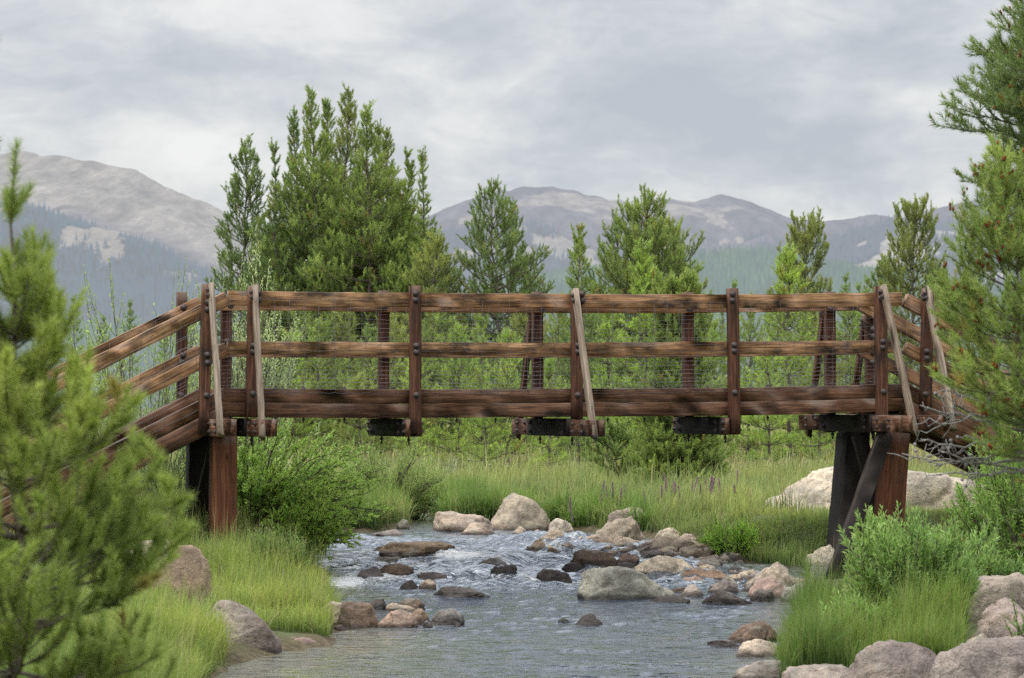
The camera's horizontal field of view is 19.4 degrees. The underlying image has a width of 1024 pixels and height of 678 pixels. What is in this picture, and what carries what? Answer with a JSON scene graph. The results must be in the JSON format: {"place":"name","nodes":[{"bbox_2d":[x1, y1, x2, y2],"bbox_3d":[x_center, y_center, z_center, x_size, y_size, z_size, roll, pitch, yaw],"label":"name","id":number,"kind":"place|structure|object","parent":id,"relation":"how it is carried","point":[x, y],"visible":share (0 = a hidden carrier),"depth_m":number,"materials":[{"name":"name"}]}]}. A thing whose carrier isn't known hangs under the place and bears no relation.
{"place":"outdoors","nodes":[
{"label":"outdoors","id":0,"kind":"place"},
{"bbox_2d":[0,151,307,325],"bbox_3d":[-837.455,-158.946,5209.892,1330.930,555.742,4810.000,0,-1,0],"label":"mountain","id":1,"kind":"structure","parent":0,"point":[115,200],"depth_m":5791.97,"materials":[{"name":"stone"}]},
{"bbox_2d":[0,0,1023,262],"label":"sky","id":2,"kind":"structure","parent":0,"point":[779,106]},
{"bbox_2d":[13,408,1014,677],"bbox_3d":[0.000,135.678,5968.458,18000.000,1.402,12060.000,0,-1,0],"label":"ground","id":3,"kind":"structure","parent":0,"point":[243,654],"depth_m":22.97,"materials":[{"name":"soil"}]},
{"bbox_2d":[0,134,200,677],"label":"pine tree","id":4,"kind":"object","parent":3,"relation":"on","point":[30,283],"visible":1,"depth_m":9.28,"materials":[{"name":"green plant"}]},
{"bbox_2d":[0,199,239,325],"bbox_3d":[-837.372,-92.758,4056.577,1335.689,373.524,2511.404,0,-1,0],"label":"forest","id":5,"kind":"object","parent":3,"relation":"on","point":[147,287],"visible":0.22,"depth_m":4754.15,"materials":[{"name":"plant"}]},
{"bbox_2d":[0,574,271,677],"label":"bank grass","id":6,"kind":"structure","parent":3,"relation":"on","point":[204,647],"depth_m":19.57,"materials":[{"name":"plant"}]},
{"bbox_2d":[55,256,242,501],"bbox_3d":[-4.101,0.831,33.497,2.345,3.553,1.554,0,-1,0],"label":"willow shrub","id":7,"kind":"object","parent":3,"relation":"on","point":[165,390],"visible":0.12,"depth_m":33.46,"materials":[{"name":"green plant"}]},
{"bbox_2d":[129,447,185,501],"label":"willow shrub","id":8,"kind":"object","parent":3,"relation":"on","point":[174,469],"visible":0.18,"depth_m":31.43,"materials":[{"name":"green plant"}]},
{"bbox_2d":[152,545,212,602],"bbox_3d":[-2.702,2.153,24.582,0.495,0.932,0.293,0,-1,0],"label":"boulder","id":9,"kind":"object","parent":3,"relation":"on","point":[191,555],"visible":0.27,"depth_m":24.46,"materials":[{"name":"stone"}]},
{"bbox_2d":[2,472,387,674],"bbox_3d":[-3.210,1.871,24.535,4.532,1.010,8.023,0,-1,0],"label":"bank grass","id":10,"kind":"structure","parent":3,"relation":"on","point":[293,613],"depth_m":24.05,"materials":[{"name":"plant"}]},
{"bbox_2d":[190,133,269,387],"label":"pine tree","id":11,"kind":"object","parent":3,"relation":"on","point":[237,201],"visible":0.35,"depth_m":65.93,"materials":[{"name":"green plant"}]},
{"bbox_2d":[207,600,281,653],"bbox_3d":[-2.005,2.320,21.953,0.653,0.816,0.284,0,-1,0],"label":"boulder","id":12,"kind":"object","parent":3,"relation":"on","point":[269,641],"visible":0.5,"depth_m":21.86,"materials":[{"name":"stone"}]},
{"bbox_2d":[168,223,325,524],"bbox_3d":[-3.080,0.656,35.021,1.933,3.970,1.425,0,-1,0],"label":"willow shrub","id":13,"kind":"object","parent":3,"relation":"on","point":[238,373],"visible":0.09,"depth_m":34.85,"materials":[{"name":"green plant"}]},
{"bbox_2d":[248,515,313,567],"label":"clump","id":14,"kind":"object","parent":3,"relation":"on","point":[291,548],"visible":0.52,"depth_m":27.39,"materials":[{"name":"green plant"}]},
{"bbox_2d":[231,137,340,441],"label":"pine tree","id":15,"kind":"object","parent":3,"relation":"on","point":[269,213],"visible":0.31,"depth_m":63.38,"materials":[{"name":"green plant"}]},
{"bbox_2d":[231,105,352,426],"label":"pine tree","id":16,"kind":"object","parent":3,"relation":"on","point":[294,134],"visible":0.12,"depth_m":64.99,"materials":[{"name":"green plant"}]},
{"bbox_2d":[274,326,323,464],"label":"pine tree","id":17,"kind":"object","parent":3,"relation":"on","point":[308,429],"visible":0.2,"depth_m":51.94,"materials":[{"name":"green plant"}]},
{"bbox_2d":[270,291,327,447],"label":"pine tree","id":18,"kind":"object","parent":3,"relation":"on","point":[303,315],"visible":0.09,"depth_m":57.45,"materials":[{"name":"green plant"}]},
{"bbox_2d":[237,417,395,535],"bbox_3d":[-2.273,1.410,31.124,2.188,1.554,1.621,0,-1,0],"label":"willow shrub","id":19,"kind":"object","parent":3,"relation":"on","point":[261,488],"visible":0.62,"depth_m":30.96,"materials":[{"name":"green plant"}]},
{"bbox_2d":[285,316,347,456],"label":"pine tree","id":20,"kind":"object","parent":3,"relation":"on","point":[320,337],"visible":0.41,"depth_m":54.95,"materials":[{"name":"green plant"}]},
{"bbox_2d":[261,479,372,563],"bbox_3d":[-1.985,1.864,30.329,1.158,0.898,0.896,0,-1,0],"label":"willow shrub","id":21,"kind":"object","parent":3,"relation":"on","point":[313,523],"visible":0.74,"depth_m":30.27,"materials":[{"name":"green plant"}]},
{"bbox_2d":[240,85,401,444],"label":"pine tree","id":22,"kind":"object","parent":3,"relation":"on","point":[313,177],"visible":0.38,"depth_m":63.66,"materials":[{"name":"green plant"}]},
{"bbox_2d":[286,97,362,317],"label":"pine tree","id":23,"kind":"object","parent":3,"relation":"on","point":[326,115],"visible":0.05,"depth_m":66.06,"materials":[{"name":"green plant"}]},
{"bbox_2d":[309,311,374,453],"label":"pine tree","id":24,"kind":"object","parent":3,"relation":"on","point":[338,319],"visible":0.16,"depth_m":55.90,"materials":[{"name":"green plant"}]},
{"bbox_2d":[280,83,419,419],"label":"pine tree","id":25,"kind":"object","parent":3,"relation":"on","point":[348,114],"visible":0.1,"depth_m":65.50,"materials":[{"name":"green plant"}]},
{"bbox_2d":[336,601,378,627],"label":"boulder","id":26,"kind":"object","parent":3,"relation":"on","point":[355,614],"visible":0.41,"depth_m":24.48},
{"bbox_2d":[330,370,392,466],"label":"pine tree","id":27,"kind":"object","parent":3,"relation":"on","point":[358,426],"visible":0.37,"depth_m":49.92,"materials":[{"name":"green plant"}]},
{"bbox_2d":[336,323,404,461],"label":"pine tree","id":28,"kind":"object","parent":3,"relation":"on","point":[370,335],"visible":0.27,"depth_m":51.93,"materials":[{"name":"green plant"}]},
{"bbox_2d":[296,99,463,445],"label":"pine tree","id":29,"kind":"object","parent":3,"relation":"on","point":[338,283],"visible":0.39,"depth_m":62.73,"materials":[{"name":"green plant"}]},
{"bbox_2d":[323,437,449,505],"bbox_3d":[-1.653,1.744,38.247,1.782,1.133,1.270,0,-1,0],"label":"willow shrub","id":30,"kind":"object","parent":3,"relation":"on","point":[415,478],"visible":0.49,"depth_m":38.09,"materials":[{"name":"green plant"}]},
{"bbox_2d":[328,125,448,431],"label":"pine tree","id":31,"kind":"object","parent":3,"relation":"on","point":[386,146],"visible":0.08,"depth_m":64.49,"materials":[{"name":"green plant"}]},
{"bbox_2d":[360,312,427,460],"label":"pine tree","id":32,"kind":"object","parent":3,"relation":"on","point":[392,335],"visible":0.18,"depth_m":53.93,"materials":[{"name":"green plant"}]},
{"bbox_2d":[377,610,417,627],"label":"boulder","id":33,"kind":"object","parent":3,"relation":"on","point":[398,619],"visible":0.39,"depth_m":24.49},
{"bbox_2d":[138,468,668,530],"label":"bank grass","id":34,"kind":"structure","parent":3,"relation":"on","point":[552,512],"depth_m":35.91,"materials":[{"name":"plant"}]},
{"bbox_2d":[356,145,455,443],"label":"pine tree","id":35,"kind":"object","parent":3,"relation":"on","point":[410,179],"visible":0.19,"depth_m":63.31,"materials":[{"name":"green plant"}]},
{"bbox_2d":[385,358,437,467],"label":"pine tree","id":36,"kind":"object","parent":3,"relation":"on","point":[426,424],"visible":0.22,"depth_m":48.96,"materials":[{"name":"green plant"}]},
{"bbox_2d":[358,145,466,450],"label":"pine tree","id":37,"kind":"object","parent":3,"relation":"on","point":[423,229],"visible":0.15,"depth_m":62.47,"materials":[{"name":"green plant"}]},
{"bbox_2d":[386,465,448,519],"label":"willow shrub","id":38,"kind":"object","parent":3,"relation":"on","point":[425,509],"visible":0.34,"depth_m":38.48,"materials":[{"name":"green plant"}]},
{"bbox_2d":[374,228,474,453],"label":"pine tree","id":39,"kind":"object","parent":3,"relation":"on","point":[422,281],"visible":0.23,"depth_m":59.92,"materials":[{"name":"green plant"}]},
{"bbox_2d":[400,312,471,458],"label":"pine tree","id":40,"kind":"object","parent":3,"relation":"on","point":[441,323],"visible":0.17,"depth_m":55.87,"materials":[{"name":"green plant"}]},
{"bbox_2d":[424,320,490,468],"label":"pine tree","id":41,"kind":"object","parent":3,"relation":"on","point":[457,435],"visible":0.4,"depth_m":50.93,"materials":[{"name":"green plant"}]},
{"bbox_2d":[433,511,494,531],"bbox_3d":[-0.557,2.286,35.084,0.757,0.546,0.605,0,-1,0],"label":"boulder","id":42,"kind":"object","parent":3,"relation":"on","point":[452,521],"visible":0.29,"depth_m":34.88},
{"bbox_2d":[445,313,507,463],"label":"pine tree","id":43,"kind":"object","parent":3,"relation":"on","point":[480,323],"visible":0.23,"depth_m":52.98,"materials":[{"name":"green plant"}]},
{"bbox_2d":[452,379,511,474],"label":"pine tree","id":44,"kind":"object","parent":3,"relation":"on","point":[492,435],"visible":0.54,"depth_m":47.94,"materials":[{"name":"green plant"}]},
{"bbox_2d":[0,439,981,529],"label":"meadow grass","id":45,"kind":"structure","parent":3,"relation":"on","point":[778,482],"depth_m":38.57,"materials":[{"name":"plant"}]},
{"bbox_2d":[440,174,561,455],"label":"pine tree","id":46,"kind":"object","parent":3,"relation":"on","point":[487,253],"visible":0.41,"depth_m":59.91,"materials":[{"name":"green plant"}]},
{"bbox_2d":[473,326,537,471],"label":"pine tree","id":47,"kind":"object","parent":3,"relation":"on","point":[508,365],"visible":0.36,"depth_m":49.92,"materials":[{"name":"green plant"}]},
{"bbox_2d":[0,243,1014,407],"bbox_3d":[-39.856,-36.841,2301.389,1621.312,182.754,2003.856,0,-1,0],"label":"forest","id":48,"kind":"object","parent":3,"relation":"on","point":[744,264],"visible":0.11,"depth_m":2565.79,"materials":[{"name":"plant"}]},
{"bbox_2d":[4,414,1012,478],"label":"meadow grass","id":49,"kind":"structure","parent":3,"relation":"on","point":[517,460],"depth_m":49.94,"materials":[{"name":"plant"}]},
{"bbox_2d":[0,282,1021,579],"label":"footbridge","id":50,"kind":"object","parent":3,"relation":"on","point":[206,424],"visible":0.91,"depth_m":29.96,"materials":[{"name":"brown wood"}]},
{"bbox_2d":[479,197,550,443],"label":"pine tree","id":51,"kind":"object","parent":3,"relation":"on","point":[524,246],"visible":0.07,"depth_m":61.48,"materials":[{"name":"green plant"}]},
{"bbox_2d":[491,493,549,529],"bbox_3d":[0.090,2.256,35.433,0.743,0.877,0.509,0,-1,0],"label":"boulder","id":52,"kind":"object","parent":3,"relation":"on","point":[515,511],"visible":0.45,"depth_m":35.28,"materials":[{"name":"stone"}]},
{"bbox_2d":[488,313,557,456],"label":"pine tree","id":53,"kind":"object","parent":3,"relation":"on","point":[515,325],"visible":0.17,"depth_m":56.95,"materials":[{"name":"green plant"}]},
{"bbox_2d":[526,357,573,470],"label":"pine tree","id":54,"kind":"object","parent":3,"relation":"on","point":[562,438],"visible":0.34,"depth_m":46.95,"materials":[{"name":"green plant"}]},
{"bbox_2d":[524,291,592,460],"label":"pine tree","id":55,"kind":"object","parent":3,"relation":"on","point":[562,316],"visible":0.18,"depth_m":55.96,"materials":[{"name":"green plant"}]},
{"bbox_2d":[554,223,603,452],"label":"pine tree","id":56,"kind":"object","parent":3,"relation":"on","point":[578,242],"visible":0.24,"depth_m":58.00,"materials":[{"name":"green plant"}]},
{"bbox_2d":[536,313,624,465],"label":"pine tree","id":57,"kind":"object","parent":3,"relation":"on","point":[589,328],"visible":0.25,"depth_m":53.97,"materials":[{"name":"green plant"}]},
{"bbox_2d":[570,549,617,566],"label":"boulder","id":58,"kind":"object","parent":3,"relation":"on","point":[594,557],"visible":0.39,"depth_m":30.63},
{"bbox_2d":[419,217,786,290],"bbox_3d":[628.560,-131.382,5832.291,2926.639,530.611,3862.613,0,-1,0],"label":"forest","id":59,"kind":"object","parent":3,"relation":"on","point":[450,234],"visible":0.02,"depth_m":6507.24,"materials":[{"name":"plant"}]},
{"bbox_2d":[580,291,633,462],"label":"pine tree","id":60,"kind":"object","parent":3,"relation":"on","point":[606,319],"visible":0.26,"depth_m":52.96,"materials":[{"name":"green plant"}]},
{"bbox_2d":[569,208,649,444],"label":"pine tree","id":61,"kind":"object","parent":3,"relation":"on","point":[609,236],"visible":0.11,"depth_m":60.91,"materials":[{"name":"green plant"}]},
{"bbox_2d":[580,416,644,482],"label":"pine tree","id":62,"kind":"object","parent":3,"relation":"on","point":[610,430],"visible":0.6,"depth_m":43.86,"materials":[{"name":"green plant"}]},
{"bbox_2d":[596,516,645,540],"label":"boulder","id":63,"kind":"object","parent":3,"relation":"on","point":[627,527],"visible":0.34,"depth_m":32.40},
{"bbox_2d":[577,566,675,599],"bbox_3d":[1.110,2.432,27.637,1.078,0.694,0.453,0,-1,0],"label":"boulder","id":64,"kind":"object","parent":3,"relation":"on","point":[615,583],"visible":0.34,"depth_m":27.48,"materials":[{"name":"stone"}]},
{"bbox_2d":[575,182,712,448],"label":"pine tree","id":65,"kind":"object","parent":3,"relation":"on","point":[651,227],"visible":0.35,"depth_m":59.86,"materials":[{"name":"green plant"}]},
{"bbox_2d":[606,235,692,471],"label":"pine tree","id":66,"kind":"object","parent":3,"relation":"on","point":[644,263],"visible":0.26,"depth_m":47.96,"materials":[{"name":"green plant"}]},
{"bbox_2d":[633,555,693,573],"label":"boulder","id":67,"kind":"object","parent":3,"relation":"on","point":[668,564],"visible":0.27,"depth_m":29.82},
{"bbox_2d":[647,536,700,550],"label":"boulder","id":68,"kind":"object","parent":3,"relation":"on","point":[678,542],"visible":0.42,"depth_m":31.55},
{"bbox_2d":[623,265,731,487],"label":"pine tree","id":69,"kind":"object","parent":3,"relation":"on","point":[660,435],"visible":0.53,"depth_m":41.75,"materials":[{"name":"green plant"}]},
{"bbox_2d":[699,313,746,465],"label":"pine tree","id":70,"kind":"object","parent":3,"relation":"on","point":[714,336],"visible":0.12,"depth_m":51.95,"materials":[{"name":"green plant"}]},
{"bbox_2d":[695,512,760,556],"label":"willow shrub","id":71,"kind":"object","parent":3,"relation":"on","point":[740,539],"visible":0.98,"depth_m":31.07,"materials":[{"name":"green plant"}]},
{"bbox_2d":[722,291,777,463],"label":"pine tree","id":72,"kind":"object","parent":3,"relation":"on","point":[743,360],"visible":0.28,"depth_m":55.95,"materials":[{"name":"green plant"}]},
{"bbox_2d":[727,621,781,642],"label":"boulder","id":73,"kind":"object","parent":3,"relation":"on","point":[762,630],"visible":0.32,"depth_m":23.00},
{"bbox_2d":[736,639,779,656],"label":"boulder","id":74,"kind":"object","parent":3,"relation":"on","point":[747,649],"visible":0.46,"depth_m":21.59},
{"bbox_2d":[732,660,786,677],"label":"boulder","id":75,"kind":"object","parent":3,"relation":"on","point":[765,669],"visible":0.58,"depth_m":19.70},
{"bbox_2d":[746,576,784,598],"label":"boulder","id":76,"kind":"object","parent":3,"relation":"on","point":[765,583],"visible":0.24,"depth_m":27.60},
{"bbox_2d":[738,337,798,472],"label":"pine tree","id":77,"kind":"object","parent":3,"relation":"on","point":[752,420],"visible":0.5,"depth_m":48.92,"materials":[{"name":"green plant"}]},
{"bbox_2d":[742,562,798,586],"bbox_3d":[2.495,2.447,29.036,0.752,0.572,0.562,0,-1,0],"label":"boulder","id":78,"kind":"object","parent":3,"relation":"on","point":[777,571],"visible":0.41,"depth_m":28.89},
{"bbox_2d":[736,241,836,461],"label":"pine tree","id":79,"kind":"object","parent":3,"relation":"on","point":[788,256],"visible":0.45,"depth_m":52.92,"materials":[{"name":"green plant"}]},
{"bbox_2d":[765,204,833,446],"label":"pine tree","id":80,"kind":"object","parent":3,"relation":"on","point":[807,243],"visible":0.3,"depth_m":61.90,"materials":[{"name":"green plant"}]},
{"bbox_2d":[789,338,837,463],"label":"pine tree","id":81,"kind":"object","parent":3,"relation":"on","point":[816,435],"visible":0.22,"depth_m":49.97,"materials":[{"name":"green plant"}]},
{"bbox_2d":[782,664,847,677],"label":"boulder","id":82,"kind":"object","parent":3,"relation":"on","point":[821,671],"visible":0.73,"depth_m":18.77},
{"bbox_2d":[781,311,853,457],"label":"pine tree","id":83,"kind":"object","parent":3,"relation":"on","point":[812,313],"visible":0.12,"depth_m":55.97,"materials":[{"name":"green plant"}]},
{"bbox_2d":[823,291,874,450],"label":"pine tree","id":84,"kind":"object","parent":3,"relation":"on","point":[848,326],"visible":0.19,"depth_m":59.93,"materials":[{"name":"green plant"}]},
{"bbox_2d":[818,585,898,638],"bbox_3d":[2.417,1.974,20.854,0.604,0.562,0.504,-1,-2,36],"label":"clump","id":85,"kind":"object","parent":3,"relation":"on","point":[851,604],"visible":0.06,"depth_m":20.80,"materials":[{"name":"green plant"}]},
{"bbox_2d":[765,466,983,511],"bbox_3d":[4.284,2.057,34.912,2.979,1.210,1.655,0,-1,0],"label":"boulder","id":86,"kind":"object","parent":3,"relation":"on","point":[925,492],"visible":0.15,"depth_m":34.36,"materials":[{"name":"stone"}]},
{"bbox_2d":[753,509,1021,677],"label":"bank grass","id":87,"kind":"structure","parent":3,"relation":"on","point":[806,639],"depth_m":20.08,"materials":[{"name":"plant"}]},
{"bbox_2d":[840,639,935,677],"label":"boulder","id":88,"kind":"object","parent":3,"relation":"on","point":[890,658],"visible":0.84,"depth_m":18.33,"materials":[{"name":"stone"}]},
{"bbox_2d":[770,215,1020,292],"bbox_3d":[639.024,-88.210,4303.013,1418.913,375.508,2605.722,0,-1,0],"label":"forest","id":89,"kind":"object","parent":3,"relation":"on","point":[855,253],"visible":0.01,"depth_m":5321.36,"materials":[{"name":"plant"}]},
{"bbox_2d":[871,192,948,388],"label":"pine tree","id":90,"kind":"object","parent":3,"relation":"on","point":[909,235],"visible":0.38,"depth_m":67.86,"materials":[{"name":"green plant"}]},
{"bbox_2d":[837,500,985,610],"bbox_3d":[2.919,1.705,21.940,1.090,1.049,0.883,0,-1,0],"label":"willow shrub","id":91,"kind":"object","parent":3,"relation":"on","point":[887,552],"visible":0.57,"depth_m":21.81,"materials":[{"name":"green plant"}]},
{"bbox_2d":[887,128,1023,487],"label":"pine tree","id":92,"kind":"object","parent":3,"relation":"on","point":[990,226],"visible":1,"depth_m":16.14,"materials":[{"name":"green plant"}]},
{"bbox_2d":[910,515,1023,575],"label":"willow shrub","id":93,"kind":"object","parent":3,"relation":"on","point":[986,554],"visible":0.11,"depth_m":23.06,"materials":[{"name":"green plant"}]},
{"bbox_2d":[934,251,1010,425],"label":"pine tree","id":94,"kind":"object","parent":3,"relation":"on","point":[988,284],"visible":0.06,"depth_m":63.92,"materials":[{"name":"green plant"}]},
{"bbox_2d":[926,0,1023,547],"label":"pine tree","id":95,"kind":"object","parent":3,"relation":"on","point":[1009,88],"visible":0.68,"depth_m":19.50,"materials":[{"name":"green plant"}]},
{"bbox_2d":[929,636,1023,677],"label":"boulder","id":96,"kind":"object","parent":3,"relation":"on","point":[1001,657],"visible":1,"depth_m":18.12,"materials":[{"name":"stone"}]},
{"bbox_2d":[940,446,1021,561],"bbox_3d":[4.234,1.483,25.464,1.308,1.400,1.036,0,-1,0],"label":"willow shrub","id":97,"kind":"object","parent":3,"relation":"on","point":[973,517],"visible":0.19,"depth_m":25.36,"materials":[{"name":"green plant"}]},
{"bbox_2d":[965,572,1023,622],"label":"boulder","id":98,"kind":"object","parent":3,"relation":"on","point":[997,587],"visible":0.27,"depth_m":22.59,"materials":[{"name":"stone"}]},
{"bbox_2d":[969,398,1023,570],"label":"willow shrub","id":99,"kind":"object","parent":3,"relation":"on","point":[1006,486],"visible":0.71,"depth_m":24.38,"materials":[{"name":"green plant"}]},
{"bbox_2d":[972,597,1023,637],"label":"boulder","id":100,"kind":"object","parent":3,"relation":"on","point":[992,623],"visible":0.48,"depth_m":20.77,"materials":[{"name":"stone"}]},
{"bbox_2d":[215,514,853,677],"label":"stream water","id":101,"kind":"structure","parent":0,"point":[512,627],"depth_m":24.77,"materials":[{"name":"liquid"}]},
{"bbox_2d":[373,541,454,557],"bbox_3d":[-1.008,2.313,31.357,1.053,0.405,0.939,0,-1,0],"label":"boulder","id":102,"kind":"object","parent":101,"relation":"in","point":[406,549],"visible":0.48,"depth_m":31.09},
{"bbox_2d":[430,608,464,625],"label":"boulder","id":103,"kind":"object","parent":101,"relation":"in","point":[450,616],"visible":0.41,"depth_m":24.88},
{"bbox_2d":[433,586,489,597],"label":"boulder","id":104,"kind":"object","parent":101,"relation":"in","point":[456,592],"visible":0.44,"depth_m":27.68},
{"bbox_2d":[536,568,571,582],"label":"boulder","id":105,"kind":"object","parent":101,"relation":"in","point":[544,574],"visible":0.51,"depth_m":29.82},
{"bbox_2d":[702,591,752,604],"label":"boulder","id":106,"kind":"object","parent":101,"relation":"in","point":[723,598],"visible":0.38,"depth_m":26.97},
{"bbox_2d":[416,186,1016,285],"bbox_3d":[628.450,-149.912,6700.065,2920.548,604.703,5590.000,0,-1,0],"label":"mountain","id":107,"kind":"structure","parent":0,"point":[725,220],"depth_m":7411.24,"materials":[{"name":"stone"}]},
{"bbox_2d":[598,487,982,582],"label":"bank grass","id":108,"kind":"structure","parent":0,"point":[681,522],"depth_m":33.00,"materials":[{"name":"plant"}]},
{"bbox_2d":[816,224,1019,286],"bbox_3d":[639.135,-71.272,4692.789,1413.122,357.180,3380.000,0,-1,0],"label":"forested hill","id":109,"kind":"structure","parent":0,"point":[884,249],"depth_m":5112.45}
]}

